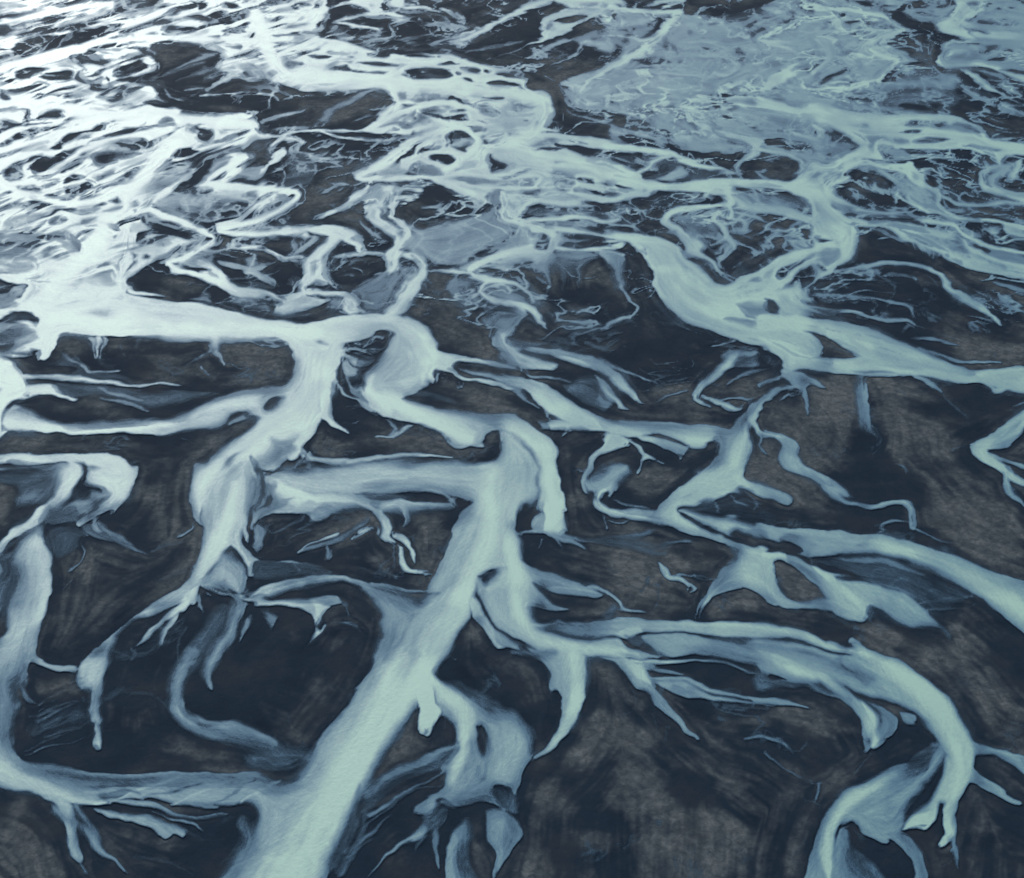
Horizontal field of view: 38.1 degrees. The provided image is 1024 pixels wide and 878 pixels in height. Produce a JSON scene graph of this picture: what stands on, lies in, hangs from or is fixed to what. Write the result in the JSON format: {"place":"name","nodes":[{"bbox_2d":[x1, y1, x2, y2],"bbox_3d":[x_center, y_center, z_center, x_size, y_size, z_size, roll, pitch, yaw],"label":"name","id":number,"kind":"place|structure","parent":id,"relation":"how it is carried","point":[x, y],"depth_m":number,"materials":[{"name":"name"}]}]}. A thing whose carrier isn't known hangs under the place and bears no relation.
{"place":"outdoors","nodes":[
{"label":"outdoors","id":0,"kind":"place"},
{"bbox_2d":[0,444,138,540],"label":"river","id":1,"kind":"structure","parent":0,"point":[117,474],"depth_m":553.67,"materials":[{"name":"liquid"}]},
{"bbox_2d":[30,127,204,298],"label":"river","id":2,"kind":"structure","parent":0,"point":[84,256],"depth_m":764.80,"materials":[{"name":"liquid"}]},
{"bbox_2d":[0,489,257,828],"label":"river","id":3,"kind":"structure","parent":0,"point":[65,791],"depth_m":420.25,"materials":[{"name":"liquid"}]},
{"bbox_2d":[0,81,271,182],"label":"river","id":4,"kind":"structure","parent":0,"point":[85,112],"depth_m":887.10,"materials":[{"name":"liquid"}]},
{"bbox_2d":[0,380,286,434],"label":"river","id":5,"kind":"structure","parent":0,"point":[15,418],"depth_m":589.34,"materials":[{"name":"liquid"}]},
{"bbox_2d":[0,286,432,347],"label":"river","id":6,"kind":"structure","parent":0,"point":[96,311],"depth_m":662.74,"materials":[{"name":"liquid"}]},
{"bbox_2d":[75,328,361,749],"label":"river","id":7,"kind":"structure","parent":0,"point":[226,480],"depth_m":550.74,"materials":[{"name":"liquid"}]},
{"bbox_2d":[168,595,275,775],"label":"river","id":8,"kind":"structure","parent":0,"point":[216,650],"depth_m":454.30,"materials":[{"name":"liquid"}]},
{"bbox_2d":[220,380,555,877],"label":"river","id":9,"kind":"structure","parent":0,"point":[302,824],"depth_m":457.09,"materials":[{"name":"liquid"}]},
{"bbox_2d":[234,0,650,199],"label":"river","id":10,"kind":"structure","parent":0,"point":[517,145],"depth_m":929.81,"materials":[{"name":"liquid"}]},
{"bbox_2d":[376,670,527,873],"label":"river","id":11,"kind":"structure","parent":0,"point":[475,775],"depth_m":422.63,"materials":[{"name":"liquid"}]},
{"bbox_2d":[352,332,584,546],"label":"river","id":12,"kind":"structure","parent":0,"point":[386,389],"depth_m":586.02,"materials":[{"name":"liquid"}]},
{"bbox_2d":[0,0,1023,877],"bbox_3d":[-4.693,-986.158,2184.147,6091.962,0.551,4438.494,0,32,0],"label":"ground","id":13,"kind":"structure","parent":0,"point":[964,504],"depth_m":522.91,"materials":[{"name":"black sand"}]},
{"bbox_2d":[0,800,69,877],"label":"sandbar","id":14,"kind":"structure","parent":13,"relation":"on","point":[29,847],"depth_m":395.94,"materials":[{"name":"grey sand"}]},
{"bbox_2d":[39,546,150,657],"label":"sandbar","id":15,"kind":"structure","parent":13,"relation":"on","point":[105,598],"depth_m":485.90,"materials":[{"name":"grey sand"}]},
{"bbox_2d":[81,338,287,384],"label":"sandbar","id":16,"kind":"structure","parent":13,"relation":"on","point":[154,358],"depth_m":628.19,"materials":[{"name":"black sand"}]},
{"bbox_2d":[155,46,221,94],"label":"sandbar","id":17,"kind":"structure","parent":13,"relation":"on","point":[179,82],"depth_m":968.19,"materials":[{"name":"black sand"}]},
{"bbox_2d":[240,599,373,753],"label":"sandbar","id":18,"kind":"structure","parent":13,"relation":"on","point":[297,688],"depth_m":456.13,"materials":[{"name":"black sand"}]},
{"bbox_2d":[268,95,377,127],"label":"sandbar","id":19,"kind":"structure","parent":13,"relation":"on","point":[312,114],"depth_m":899.06,"materials":[{"name":"black sand"}]},
{"bbox_2d":[335,519,388,571],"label":"sandbar","id":20,"kind":"structure","parent":13,"relation":"on","point":[366,552],"depth_m":511.10,"materials":[{"name":"black sand"}]},
{"bbox_2d":[317,428,451,456],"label":"sandbar","id":21,"kind":"structure","parent":13,"relation":"on","point":[363,444],"depth_m":570.59,"materials":[{"name":"black sand"}]},
{"bbox_2d":[414,300,490,346],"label":"sandbar","id":22,"kind":"structure","parent":13,"relation":"on","point":[442,321],"depth_m":656.70,"materials":[{"name":"grey sand"}]},
{"bbox_2d":[466,15,546,57],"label":"sandbar","id":23,"kind":"structure","parent":13,"relation":"on","point":[527,32],"depth_m":1026.62,"materials":[{"name":"black sand"}]},
{"bbox_2d":[514,667,557,741],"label":"sandbar","id":24,"kind":"structure","parent":13,"relation":"on","point":[539,699],"depth_m":446.39,"materials":[{"name":"black sand"}]},
{"bbox_2d":[548,547,681,609],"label":"sandbar","id":25,"kind":"structure","parent":13,"relation":"on","point":[623,575],"depth_m":499.90,"materials":[{"name":"grey sand"}]},
{"bbox_2d":[575,711,749,877],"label":"sandbar","id":26,"kind":"structure","parent":13,"relation":"on","point":[640,782],"depth_m":408.58,"materials":[{"name":"grey sand"}]},
{"bbox_2d":[622,326,722,365],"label":"sandbar","id":27,"kind":"structure","parent":13,"relation":"on","point":[675,347],"depth_m":641.27,"materials":[{"name":"black sand"}]},
{"bbox_2d":[774,561,823,600],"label":"sandbar","id":28,"kind":"structure","parent":13,"relation":"on","point":[793,583],"depth_m":494.76,"materials":[{"name":"grey sand"}]},
{"bbox_2d":[858,232,962,278],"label":"sandbar","id":29,"kind":"structure","parent":13,"relation":"on","point":[872,247],"depth_m":717.33,"materials":[{"name":"black sand"}]},
{"bbox_2d":[871,384,987,452],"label":"sandbar","id":30,"kind":"structure","parent":13,"relation":"on","point":[912,419],"depth_m":587.79,"materials":[{"name":"black sand"}]},
{"bbox_2d":[947,684,1016,739],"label":"sandbar","id":31,"kind":"structure","parent":13,"relation":"on","point":[984,715],"depth_m":441.81,"materials":[{"name":"grey sand"}]},
{"bbox_2d":[0,0,1023,877],"bbox_3d":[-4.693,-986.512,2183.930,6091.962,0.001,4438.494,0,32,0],"label":"water","id":32,"kind":"structure","parent":0,"point":[770,72],"depth_m":772.73,"materials":[{"name":"liquid"}]},
{"bbox_2d":[417,336,765,513],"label":"river","id":33,"kind":"structure","parent":0,"point":[724,477],"depth_m":581.45,"materials":[{"name":"liquid"}]},
{"bbox_2d":[487,586,991,873],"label":"river","id":34,"kind":"structure","parent":0,"point":[859,668],"depth_m":463.18,"materials":[{"name":"liquid"}]},
{"bbox_2d":[642,161,863,311],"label":"river","id":35,"kind":"structure","parent":0,"point":[813,191],"depth_m":776.18,"materials":[{"name":"liquid"}]},
{"bbox_2d":[596,200,1023,405],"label":"river","id":36,"kind":"structure","parent":0,"point":[688,291],"depth_m":653.60,"materials":[{"name":"liquid"}]},
{"bbox_2d":[640,486,1023,632],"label":"river","id":37,"kind":"structure","parent":0,"point":[1002,595],"depth_m":509.32,"materials":[{"name":"liquid"}]},
{"bbox_2d":[804,742,943,877],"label":"river","id":38,"kind":"structure","parent":0,"point":[866,806],"depth_m":408.40,"materials":[{"name":"liquid"}]},
{"bbox_2d":[792,90,1023,167],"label":"river","id":39,"kind":"structure","parent":0,"point":[850,119],"depth_m":872.26,"materials":[{"name":"liquid"}]},
{"bbox_2d":[926,0,1023,59],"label":"river","id":40,"kind":"structure","parent":0,"point":[950,19],"depth_m":1039.13,"materials":[{"name":"liquid"}]}
]}

